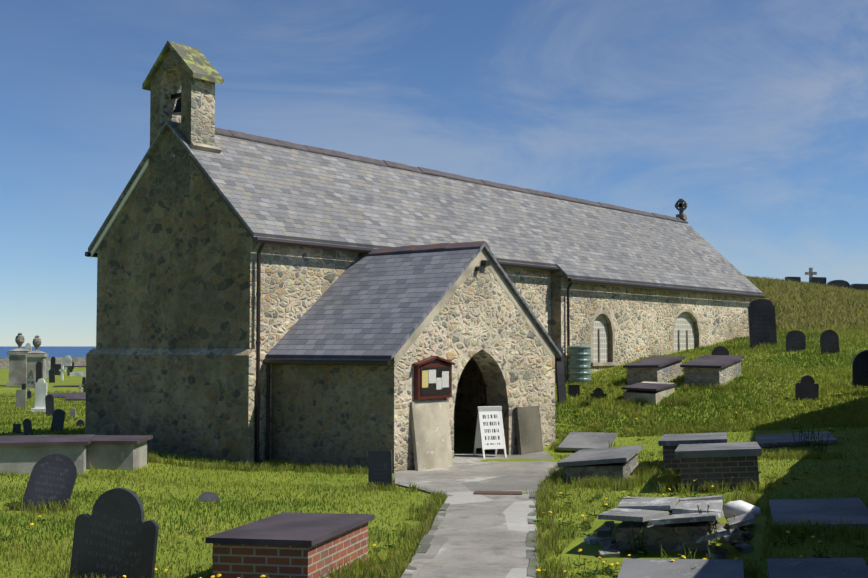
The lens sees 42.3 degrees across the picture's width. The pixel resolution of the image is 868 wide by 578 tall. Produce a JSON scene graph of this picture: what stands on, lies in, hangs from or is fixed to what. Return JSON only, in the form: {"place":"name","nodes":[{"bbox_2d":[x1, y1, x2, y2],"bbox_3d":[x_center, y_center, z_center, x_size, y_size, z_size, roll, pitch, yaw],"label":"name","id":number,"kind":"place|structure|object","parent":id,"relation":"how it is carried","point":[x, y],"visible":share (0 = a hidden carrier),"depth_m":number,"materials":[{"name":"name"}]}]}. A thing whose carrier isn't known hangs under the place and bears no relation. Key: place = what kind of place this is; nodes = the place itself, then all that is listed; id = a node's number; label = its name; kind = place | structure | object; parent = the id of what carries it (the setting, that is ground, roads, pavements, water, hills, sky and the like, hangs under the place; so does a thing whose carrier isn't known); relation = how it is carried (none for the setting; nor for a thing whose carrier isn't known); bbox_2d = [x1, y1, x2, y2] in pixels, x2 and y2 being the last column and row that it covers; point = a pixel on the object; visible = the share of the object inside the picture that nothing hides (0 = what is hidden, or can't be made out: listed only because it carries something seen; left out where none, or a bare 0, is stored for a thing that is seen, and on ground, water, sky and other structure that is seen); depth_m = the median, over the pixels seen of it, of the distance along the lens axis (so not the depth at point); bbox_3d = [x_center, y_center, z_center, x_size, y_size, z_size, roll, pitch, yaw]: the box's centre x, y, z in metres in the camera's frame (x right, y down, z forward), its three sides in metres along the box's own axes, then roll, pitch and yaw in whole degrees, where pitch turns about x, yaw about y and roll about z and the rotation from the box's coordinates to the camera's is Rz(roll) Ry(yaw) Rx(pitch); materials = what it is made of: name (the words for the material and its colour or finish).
{"place":"outdoors","nodes":[
{"label":"outdoors","id":0,"kind":"place"},
{"bbox_2d":[0,346,95,357],"bbox_3d":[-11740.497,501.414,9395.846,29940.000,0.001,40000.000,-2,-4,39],"label":"sea","id":1,"kind":"structure","parent":0,"point":[64,351],"depth_m":6246.57,"materials":[{"name":"blue liquid"}]},
{"bbox_2d":[53,385,83,386],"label":"slab","id":2,"kind":"structure","parent":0,"point":[68,385],"depth_m":54.30,"materials":[{"name":"grey stone"}]},
{"bbox_2d":[359,241,489,255],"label":"porch roof ridge","id":3,"kind":"structure","parent":0,"point":[437,246],"depth_m":22.12,"materials":[{"name":"grey stone"}]},
{"bbox_2d":[0,287,867,577],"bbox_3d":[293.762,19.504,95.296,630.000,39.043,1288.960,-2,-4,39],"label":"ground","id":4,"kind":"structure","parent":0,"point":[464,439],"depth_m":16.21,"materials":[{"name":"green plant"}]},
{"bbox_2d":[13,423,20,432],"bbox_3d":[-9.517,3.304,25.561,0.164,0.468,0.052,0,-3,1],"label":"gravestone","id":5,"kind":"object","parent":4,"relation":"on","point":[16,427],"visible":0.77,"depth_m":25.54,"materials":[{"name":"grey stone"}]},
{"bbox_2d":[6,333,30,385],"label":"urn pillar","id":6,"kind":"structure","parent":4,"relation":"on","point":[17,367],"depth_m":56.15,"materials":[{"name":"stone"}]},
{"bbox_2d":[16,390,26,408],"bbox_3d":[-13.226,3.664,35.881,0.318,0.884,0.086,0,-3,1],"label":"gravestone","id":7,"kind":"object","parent":4,"relation":"on","point":[21,398],"visible":0.75,"depth_m":35.87,"materials":[{"name":"grey stone"}]},
{"bbox_2d":[23,419,32,434],"bbox_3d":[-9.137,3.241,25.257,0.268,0.634,0.077,0,-3,1],"label":"gravestone","id":8,"kind":"object","parent":4,"relation":"on","point":[27,425],"visible":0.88,"depth_m":25.25,"materials":[{"name":"grey stone"}]},
{"bbox_2d":[25,343,31,350],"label":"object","id":9,"kind":"object","parent":4,"relation":"on","point":[28,346],"visible":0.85,"depth_m":67.79,"materials":[{"name":"stone"}]},
{"bbox_2d":[25,335,47,387],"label":"urn pillar","id":10,"kind":"structure","parent":4,"relation":"on","point":[35,357],"depth_m":54.02,"materials":[{"name":"stone"}]},
{"bbox_2d":[31,378,46,412],"bbox_3d":[-11.972,3.363,34.125,0.510,1.276,0.247,0,-3,1],"label":"gravestone","id":11,"kind":"object","parent":4,"relation":"on","point":[40,389],"visible":0.79,"depth_m":34.10,"materials":[{"name":"stone"}]},
{"bbox_2d":[36,361,41,381],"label":"gravestone","id":12,"kind":"object","parent":4,"relation":"on","point":[38,369],"visible":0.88,"depth_m":53.88,"materials":[{"name":"grey stone"}]},
{"bbox_2d":[0,390,85,435],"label":"lawn","id":13,"kind":"structure","parent":4,"relation":"on","point":[74,429],"depth_m":31.13,"materials":[{"name":"green plant"}]},
{"bbox_2d":[0,357,85,368],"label":"field wall","id":14,"kind":"structure","parent":4,"relation":"on","point":[77,361],"depth_m":101.52,"materials":[{"name":"stone"}]},
{"bbox_2d":[0,434,94,473],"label":"stone tomb","id":15,"kind":"object","parent":4,"relation":"on","point":[22,454],"visible":0.68,"depth_m":18.09,"materials":[{"name":"grey stone"}]},
{"bbox_2d":[46,361,48,377],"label":"gravestone","id":16,"kind":"object","parent":4,"relation":"on","point":[47,369],"visible":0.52,"depth_m":69.72,"materials":[{"name":"stone"}]},
{"bbox_2d":[19,454,76,510],"bbox_3d":[-4.869,2.569,14.114,0.654,0.942,0.501,0,-3,-2],"label":"headstone","id":17,"kind":"object","parent":4,"relation":"on","point":[53,476],"visible":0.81,"depth_m":14.16,"materials":[{"name":"stone"}]},
{"bbox_2d":[45,395,54,415],"bbox_3d":[-10.938,3.443,31.934,0.316,0.869,0.107,0,-3,1],"label":"gravestone","id":18,"kind":"object","parent":4,"relation":"on","point":[49,403],"visible":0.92,"depth_m":31.93,"materials":[{"name":"grey stone"}]},
{"bbox_2d":[49,369,54,382],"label":"gravestone","id":19,"kind":"object","parent":4,"relation":"on","point":[51,375],"visible":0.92,"depth_m":61.05,"materials":[{"name":"stone"}]},
{"bbox_2d":[51,357,55,369],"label":"gravestone","id":20,"kind":"object","parent":4,"relation":"on","point":[53,361],"visible":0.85,"depth_m":78.66,"materials":[{"name":"grey stone"}]},
{"bbox_2d":[50,409,65,431],"bbox_3d":[-8.696,3.171,25.859,0.350,0.794,0.126,0,-3,2],"label":"gravestone","id":21,"kind":"object","parent":4,"relation":"on","point":[58,420],"visible":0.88,"depth_m":25.86,"materials":[{"name":"grey stone"}]},
{"bbox_2d":[55,364,60,374],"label":"gravestone","id":22,"kind":"object","parent":4,"relation":"on","point":[57,368],"visible":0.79,"depth_m":76.32,"materials":[{"name":"stone"}]},
{"bbox_2d":[59,366,65,380],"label":"white cross","id":23,"kind":"object","parent":4,"relation":"on","point":[62,369],"visible":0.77,"depth_m":64.76,"materials":[{"name":"stone"}]},
{"bbox_2d":[47,392,85,397],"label":"slab","id":24,"kind":"structure","parent":4,"relation":"on","point":[59,395],"depth_m":43.24,"materials":[{"name":"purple stone"}]},
{"bbox_2d":[64,355,71,369],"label":"gravestone","id":25,"kind":"object","parent":4,"relation":"on","point":[67,360],"visible":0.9,"depth_m":91.99,"materials":[{"name":"white stone"}]},
{"bbox_2d":[70,408,75,416],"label":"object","id":26,"kind":"object","parent":4,"relation":"on","point":[72,412],"visible":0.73,"depth_m":31.43,"materials":[{"name":"grey stone"}]},
{"bbox_2d":[64,366,85,375],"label":"table tomb","id":27,"kind":"object","parent":4,"relation":"on","point":[70,372],"visible":0.4,"depth_m":75.35,"materials":[{"name":"grey stone"}]},
{"bbox_2d":[64,395,85,400],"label":"slab","id":28,"kind":"structure","parent":4,"relation":"on","point":[75,397],"depth_m":41.16,"materials":[{"name":"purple stone"}]},
{"bbox_2d":[76,420,84,426],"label":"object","id":29,"kind":"object","parent":4,"relation":"on","point":[79,423],"visible":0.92,"depth_m":27.93,"materials":[{"name":"stone"}]},
{"bbox_2d":[70,488,158,577],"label":"headstone","id":30,"kind":"object","parent":4,"relation":"on","point":[115,534],"visible":1,"depth_m":9.55,"materials":[{"name":"stone"}]},
{"bbox_2d":[86,435,152,470],"bbox_3d":[-5.899,2.819,19.119,1.931,0.573,1.110,0,-3,-1],"label":"stone tomb","id":31,"kind":"object","parent":4,"relation":"on","point":[121,452],"visible":0.46,"depth_m":18.66,"materials":[{"name":"grey stone"}]},
{"bbox_2d":[85,348,254,463],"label":"plinth","id":32,"kind":"structure","parent":4,"relation":"on","point":[196,402],"depth_m":21.80,"materials":[{"name":"stone"}]},
{"bbox_2d":[198,492,219,501],"bbox_3d":[-3.132,3.007,15.583,0.314,0.354,0.267,1,-3,-19],"label":"headstone","id":33,"kind":"object","parent":4,"relation":"on","point":[208,496],"visible":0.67,"depth_m":15.64,"materials":[{"name":"stone"}]},
{"bbox_2d":[205,512,373,577],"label":"brick tomb","id":34,"kind":"object","parent":4,"relation":"on","point":[294,545],"visible":0.94,"depth_m":10.06,"materials":[{"name":"red brick"}]},
{"bbox_2d":[96,158,550,460],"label":"nave walls","id":35,"kind":"structure","parent":4,"relation":"on","point":[178,273],"depth_m":22.03,"materials":[{"name":"stone"}]},
{"bbox_2d":[85,237,764,461],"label":"gutters","id":36,"kind":"object","parent":35,"relation":"attached to","point":[263,241],"visible":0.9,"depth_m":22.57,"materials":[{"name":"grey metal"}]},
{"bbox_2d":[271,357,487,469],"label":"porch side walls","id":37,"kind":"structure","parent":4,"relation":"on","point":[322,414],"depth_m":20.45,"materials":[{"name":"grey stone"}]},
{"bbox_2d":[263,357,562,459],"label":"porch gutters","id":38,"kind":"object","parent":37,"relation":"attached to","point":[268,362],"visible":0.62,"depth_m":20.50,"materials":[{"name":"black metal"}]},
{"bbox_2d":[266,243,561,359],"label":"porch roof","id":39,"kind":"structure","parent":37,"relation":"on","point":[373,307],"depth_m":21.06,"materials":[{"name":"grey stone"}]},
{"bbox_2d":[368,451,392,487],"bbox_3d":[-0.813,2.872,17.017,0.391,0.834,0.103,-1,-3,11],"label":"headstone","id":40,"kind":"object","parent":4,"relation":"on","point":[379,465],"visible":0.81,"depth_m":17.01,"materials":[{"name":"stone"}]},
{"bbox_2d":[410,400,452,470],"bbox_3d":[-0.041,2.624,19.900,0.225,1.273,0.997,-2,-4,39],"label":"leaning slab","id":41,"kind":"object","parent":4,"relation":"on","point":[431,437],"depth_m":19.84,"materials":[{"name":"stone"}]},
{"bbox_2d":[2,342,865,577],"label":"grass tufts","id":42,"kind":"object","parent":4,"relation":"on","point":[439,500],"visible":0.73,"depth_m":14.23,"materials":[{"name":"green plant"}]},
{"bbox_2d":[0,361,867,577],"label":"dandelions","id":43,"kind":"object","parent":4,"relation":"on","point":[596,571],"visible":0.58,"depth_m":12.19,"materials":[{"name":"yellow plant"}]},
{"bbox_2d":[372,261,554,472],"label":"porch front wall","id":44,"kind":"structure","parent":4,"relation":"on","point":[479,319],"depth_m":21.27,"materials":[{"name":"stone"}]},
{"bbox_2d":[412,356,455,398],"bbox_3d":[0.001,1.573,20.021,0.160,0.755,1.052,-2,-4,39],"label":"notice board","id":45,"kind":"object","parent":44,"relation":"attached to","point":[432,380],"visible":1,"depth_m":19.93,"materials":[{"name":"red wood"}]},
{"bbox_2d":[395,249,554,364],"bbox_3d":[0.918,0.318,21.342,0.001,2.218,5.100,-2,-4,39],"label":"porch verge fillet","id":46,"kind":"object","parent":44,"relation":"attached to","point":[433,313],"visible":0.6,"depth_m":21.25,"materials":[{"name":"beige concrete"}]},
{"bbox_2d":[475,260,490,270],"bbox_3d":[0.930,-0.443,21.307,0.100,0.210,0.360,-2,-4,39],"label":"floodlight","id":47,"kind":"object","parent":44,"relation":"attached to","point":[485,263],"visible":1,"depth_m":21.32,"materials":[{"name":"black metal"}]},
{"bbox_2d":[454,451,503,462],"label":"porch floor","id":48,"kind":"structure","parent":4,"relation":"on","point":[460,456],"depth_m":21.72,"materials":[{"name":"grey stone"}]},
{"bbox_2d":[473,406,506,457],"bbox_3d":[1.077,2.757,21.618,0.500,0.986,0.469,1,-3,-23],"label":"sandwich board sign","id":49,"kind":"object","parent":48,"relation":"on","point":[489,434],"visible":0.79,"depth_m":21.55,"materials":[{"name":"white paint"}]},
{"bbox_2d":[401,467,558,577],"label":"kerbs","id":50,"kind":"structure","parent":4,"relation":"on","point":[425,545],"depth_m":12.38,"materials":[{"name":"stone"}]},
{"bbox_2d":[514,406,542,454],"bbox_3d":[1.890,2.822,22.265,0.171,0.970,0.780,-2,-4,39],"label":"leaning slab","id":51,"kind":"object","parent":4,"relation":"on","point":[528,430],"depth_m":22.20,"materials":[{"name":"beige stone"}]},
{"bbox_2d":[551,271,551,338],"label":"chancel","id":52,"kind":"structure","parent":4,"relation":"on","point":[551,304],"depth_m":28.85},
{"bbox_2d":[88,120,762,294],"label":"roof","id":53,"kind":"structure","parent":52,"relation":"on","point":[265,190],"depth_m":27.11,"materials":[{"name":"stone"}]},
{"bbox_2d":[90,155,257,256],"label":"verge boards","id":54,"kind":"object","parent":53,"relation":"on","point":[121,205],"visible":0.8,"depth_m":23.10,"materials":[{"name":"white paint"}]},
{"bbox_2d":[149,49,214,201],"bbox_3d":[-5.108,-3.320,22.726,1.300,3.080,0.600,-2,-4,39],"label":"bellcote","id":55,"kind":"object","parent":53,"relation":"on","point":[170,170],"visible":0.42,"depth_m":22.46,"materials":[{"name":"stone"}]},
{"bbox_2d":[171,92,180,115],"bbox_3d":[-5.106,-3.772,22.751,0.620,0.425,0.340,-2,-4,39],"label":"bell","id":56,"kind":"object","parent":55,"relation":"attached to","point":[177,110],"visible":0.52,"depth_m":22.72,"materials":[{"name":"brown metal"}]},
{"bbox_2d":[142,41,223,90],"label":"bellcote roof","id":57,"kind":"structure","parent":55,"relation":"on","point":[195,62],"depth_m":22.54,"materials":[{"name":"green stone"}]},
{"bbox_2d":[190,142,221,153],"bbox_3d":[-5.075,-2.786,22.740,1.501,0.141,0.720,-2,-4,39],"label":"bellcote flashing","id":58,"kind":"object","parent":53,"relation":"on","point":[205,147],"visible":0.52,"depth_m":22.27,"materials":[{"name":"beige concrete"}]},
{"bbox_2d":[215,127,688,222],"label":"ridge","id":59,"kind":"structure","parent":53,"relation":"on","point":[243,135],"depth_m":28.51,"materials":[{"name":"stone"}]},
{"bbox_2d":[675,199,687,219],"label":"gable cross","id":60,"kind":"object","parent":59,"relation":"on","point":[681,209],"visible":0.98,"depth_m":40.15,"materials":[{"name":"stone"}]},
{"bbox_2d":[555,343,566,403],"bbox_3d":[2.920,2.068,25.841,0.126,1.652,0.375,-2,-4,39],"label":"headstone","id":61,"kind":"object","parent":4,"relation":"on","point":[560,382],"visible":0.65,"depth_m":25.81,"materials":[{"name":"stone"}]},
{"bbox_2d":[568,385,579,396],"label":"headstone","id":62,"kind":"object","parent":4,"relation":"on","point":[574,390],"visible":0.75,"depth_m":26.52,"materials":[{"name":"stone"}]},
{"bbox_2d":[567,345,590,382],"bbox_3d":[3.697,1.915,28.482,0.600,0.970,0.600,-2,-4,39],"label":"water butt","id":63,"kind":"object","parent":4,"relation":"on","point":[579,361],"visible":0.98,"depth_m":28.24,"materials":[{"name":"green plastic"}]},
{"bbox_2d":[557,432,616,450],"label":"slab","id":64,"kind":"structure","parent":4,"relation":"on","point":[574,441],"depth_m":22.89,"materials":[{"name":"grey stone"}]},
{"bbox_2d":[581,391,592,404],"bbox_3d":[3.493,2.499,25.504,0.293,0.336,0.417,-1,-3,19],"label":"nettle weed","id":65,"kind":"object","parent":4,"relation":"on","point":[587,398],"visible":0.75,"depth_m":25.55,"materials":[{"name":"green plant"}]},
{"bbox_2d":[590,388,606,398],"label":"headstone","id":66,"kind":"object","parent":4,"relation":"on","point":[598,393],"visible":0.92,"depth_m":26.12,"materials":[{"name":"stone"}]},
{"bbox_2d":[557,445,642,483],"bbox_3d":[2.794,2.953,18.644,1.101,0.565,2.112,-1,-3,17],"label":"stone tomb","id":67,"kind":"object","parent":4,"relation":"on","point":[616,461],"visible":0.83,"depth_m":17.82,"materials":[{"name":"grey stone"}]},
{"bbox_2d":[619,523,652,555],"bbox_3d":[2.155,2.634,11.771,0.388,0.340,0.409,2,-4,-36],"label":"nettle weed","id":68,"kind":"object","parent":4,"relation":"on","point":[641,547],"visible":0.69,"depth_m":11.77,"materials":[{"name":"green plant"}]},
{"bbox_2d":[621,381,675,403],"bbox_3d":[5.015,2.452,26.092,0.844,0.552,1.390,-2,-3,31],"label":"tomb","id":69,"kind":"object","parent":4,"relation":"on","point":[652,392],"visible":0.81,"depth_m":25.67,"materials":[{"name":"stone"}]},
{"bbox_2d":[623,356,684,384],"bbox_3d":[5.524,2.079,28.032,0.912,0.786,2.038,-2,-3,31],"label":"tomb","id":70,"kind":"object","parent":4,"relation":"on","point":[658,369],"visible":0.79,"depth_m":27.40,"materials":[{"name":"stone"}]},
{"bbox_2d":[584,495,756,558],"bbox_3d":[2.672,2.647,12.555,1.846,0.566,2.548,-1,-3,19],"label":"collapsed tomb","id":71,"kind":"object","parent":4,"relation":"on","point":[671,525],"visible":0.88,"depth_m":11.90,"materials":[{"name":"stone"}]},
{"bbox_2d":[617,559,743,577],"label":"slab","id":72,"kind":"structure","parent":4,"relation":"on","point":[682,568],"depth_m":9.91,"materials":[{"name":"grey stone"}]},
{"bbox_2d":[658,432,726,473],"bbox_3d":[4.426,2.808,19.059,1.087,0.691,2.022,-1,-3,14],"label":"brick tomb","id":73,"kind":"object","parent":4,"relation":"on","point":[669,443],"visible":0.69,"depth_m":18.23,"materials":[{"name":"grey stone"}]},
{"bbox_2d":[695,505,721,542],"bbox_3d":[2.919,2.528,12.056,0.386,0.441,0.432,-1,-3,17],"label":"nettle weed","id":74,"kind":"object","parent":4,"relation":"on","point":[713,525],"visible":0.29,"depth_m":11.97,"materials":[{"name":"green plant"}]},
{"bbox_2d":[555,326,867,438],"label":"lawn","id":75,"kind":"structure","parent":4,"relation":"on","point":[768,375],"depth_m":25.52,"materials":[{"name":"green plant"}]},
{"bbox_2d":[680,355,743,386],"bbox_3d":[6.878,2.029,27.617,0.999,0.790,2.036,-2,-3,31],"label":"tomb","id":76,"kind":"object","parent":4,"relation":"on","point":[714,369],"visible":0.83,"depth_m":26.98,"materials":[{"name":"stone"}]},
{"bbox_2d":[674,442,761,490],"bbox_3d":[4.245,2.661,16.752,1.194,0.755,2.025,-1,-3,14],"label":"brick tomb","id":77,"kind":"object","parent":4,"relation":"on","point":[719,462],"visible":0.85,"depth_m":15.84,"materials":[{"name":"brick"}]},
{"bbox_2d":[711,346,728,354],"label":"headstone","id":78,"kind":"object","parent":4,"relation":"on","point":[719,350],"visible":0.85,"depth_m":29.81,"materials":[{"name":"stone"}]},
{"bbox_2d":[722,500,760,525],"bbox_3d":[3.588,2.627,13.087,0.443,0.322,0.299,-2,-4,39],"label":"quartz boulder","id":79,"kind":"object","parent":4,"relation":"on","point":[732,508],"visible":0.75,"depth_m":13.01,"materials":[{"name":"white stone"}]},
{"bbox_2d":[747,299,776,347],"bbox_3d":[9.810,1.154,33.463,0.857,1.724,0.078,0,-3,1],"label":"headstone","id":80,"kind":"object","parent":4,"relation":"on","point":[761,321],"visible":0.94,"depth_m":33.43,"materials":[{"name":"stone"}]},
{"bbox_2d":[785,277,800,281],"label":"gravestone","id":81,"kind":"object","parent":4,"relation":"on","point":[797,279],"depth_m":70.93,"materials":[{"name":"stone"}]},
{"bbox_2d":[755,431,836,446],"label":"slab","id":82,"kind":"structure","parent":4,"relation":"on","point":[773,440],"depth_m":21.44,"materials":[{"name":"grey stone"}]},
{"bbox_2d":[786,330,805,351],"bbox_3d":[10.196,1.590,31.601,0.565,0.849,0.082,0,-3,1],"label":"headstone","id":83,"kind":"object","parent":4,"relation":"on","point":[795,340],"visible":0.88,"depth_m":31.58,"materials":[{"name":"stone"}]},
{"bbox_2d":[791,423,818,446],"bbox_3d":[6.918,2.719,20.782,0.632,0.445,0.426,-1,-3,13],"label":"grass tuft","id":84,"kind":"object","parent":4,"relation":"on","point":[801,435],"visible":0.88,"depth_m":20.80,"materials":[{"name":"green plant"}]},
{"bbox_2d":[795,375,818,400],"bbox_3d":[8.393,2.352,25.238,0.532,0.814,0.059,0,-3,1],"label":"headstone","id":85,"kind":"object","parent":4,"relation":"on","point":[806,387],"visible":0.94,"depth_m":25.22,"materials":[{"name":"stone"}]},
{"bbox_2d":[805,268,816,276],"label":"cross gravestone","id":86,"kind":"object","parent":4,"relation":"on","point":[810,273],"visible":0.71,"depth_m":71.73,"materials":[{"name":"stone"}]},
{"bbox_2d":[767,558,867,577],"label":"slab","id":87,"kind":"structure","parent":4,"relation":"on","point":[817,567],"depth_m":9.78,"materials":[{"name":"grey stone"}]},
{"bbox_2d":[809,277,825,284],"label":"gravestone","id":88,"kind":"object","parent":4,"relation":"on","point":[815,280],"depth_m":70.39,"materials":[{"name":"stone"}]},
{"bbox_2d":[769,498,867,529],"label":"slab","id":89,"kind":"structure","parent":4,"relation":"on","point":[837,509],"depth_m":13.16,"materials":[{"name":"grey stone"}]},
{"bbox_2d":[810,434,829,452],"bbox_3d":[6.859,2.748,19.882,0.337,0.393,0.433,1,-3,-18],"label":"dock weed","id":90,"kind":"object","parent":4,"relation":"on","point":[821,450],"visible":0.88,"depth_m":19.92,"materials":[{"name":"green"}]},
{"bbox_2d":[820,330,839,353],"bbox_3d":[10.923,1.588,30.900,0.537,0.928,0.058,0,-3,1],"label":"headstone","id":91,"kind":"object","parent":4,"relation":"on","point":[829,341],"visible":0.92,"depth_m":30.88,"materials":[{"name":"stone"}]},
{"bbox_2d":[826,280,849,288],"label":"gravestone","id":92,"kind":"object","parent":4,"relation":"on","point":[840,283],"depth_m":68.61,"materials":[{"name":"stone"}]},
{"bbox_2d":[849,284,867,291],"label":"gravestone","id":93,"kind":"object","parent":4,"relation":"on","point":[860,286],"depth_m":66.04,"materials":[{"name":"stone"}]},
{"bbox_2d":[852,350,867,387],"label":"headstone","id":94,"kind":"object","parent":4,"relation":"on","point":[860,369],"visible":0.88,"depth_m":26.03,"materials":[{"name":"stone"}]},
{"bbox_2d":[0,0,867,345],"label":"sky","id":95,"kind":"structure","parent":0,"point":[752,114],"materials":[{"name":"blue"}]},
{"bbox_2d":[394,451,556,577],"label":"path","id":96,"kind":"structure","parent":0,"point":[480,535],"depth_m":14.03,"materials":[{"name":"concrete"}]},
{"bbox_2d":[474,491,521,494],"bbox_3d":[0.939,2.977,16.367,0.700,0.012,0.300,0,-3,4],"label":"drain cover","id":97,"kind":"object","parent":96,"relation":"on","point":[499,492],"visible":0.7,"depth_m":16.36,"materials":[{"name":"brown metal"}]},
{"bbox_2d":[552,271,755,382],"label":"church wall","id":98,"kind":"structure","parent":0,"point":[643,319],"depth_m":31.82,"materials":[{"name":"beige stone"}]},
{"bbox_2d":[591,310,616,365],"bbox_3d":[4.529,1.321,30.291,0.200,1.501,1.260,-2,-4,39],"label":"chancel window","id":99,"kind":"structure","parent":98,"relation":"in","point":[599,343],"depth_m":30.39,"materials":[{"name":"white glass"}]},
{"bbox_2d":[672,309,700,352],"bbox_3d":[7.684,1.449,34.234,0.200,1.682,1.920,-2,-4,39],"label":"chancel window","id":100,"kind":"structure","parent":98,"relation":"in","point":[683,334],"depth_m":34.37,"materials":[{"name":"white glass"}]},
{"bbox_2d":[744,275,867,330],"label":"rough grass","id":101,"kind":"structure","parent":0,"point":[827,300],"depth_m":52.65,"materials":[{"name":"green plant"}]}
]}

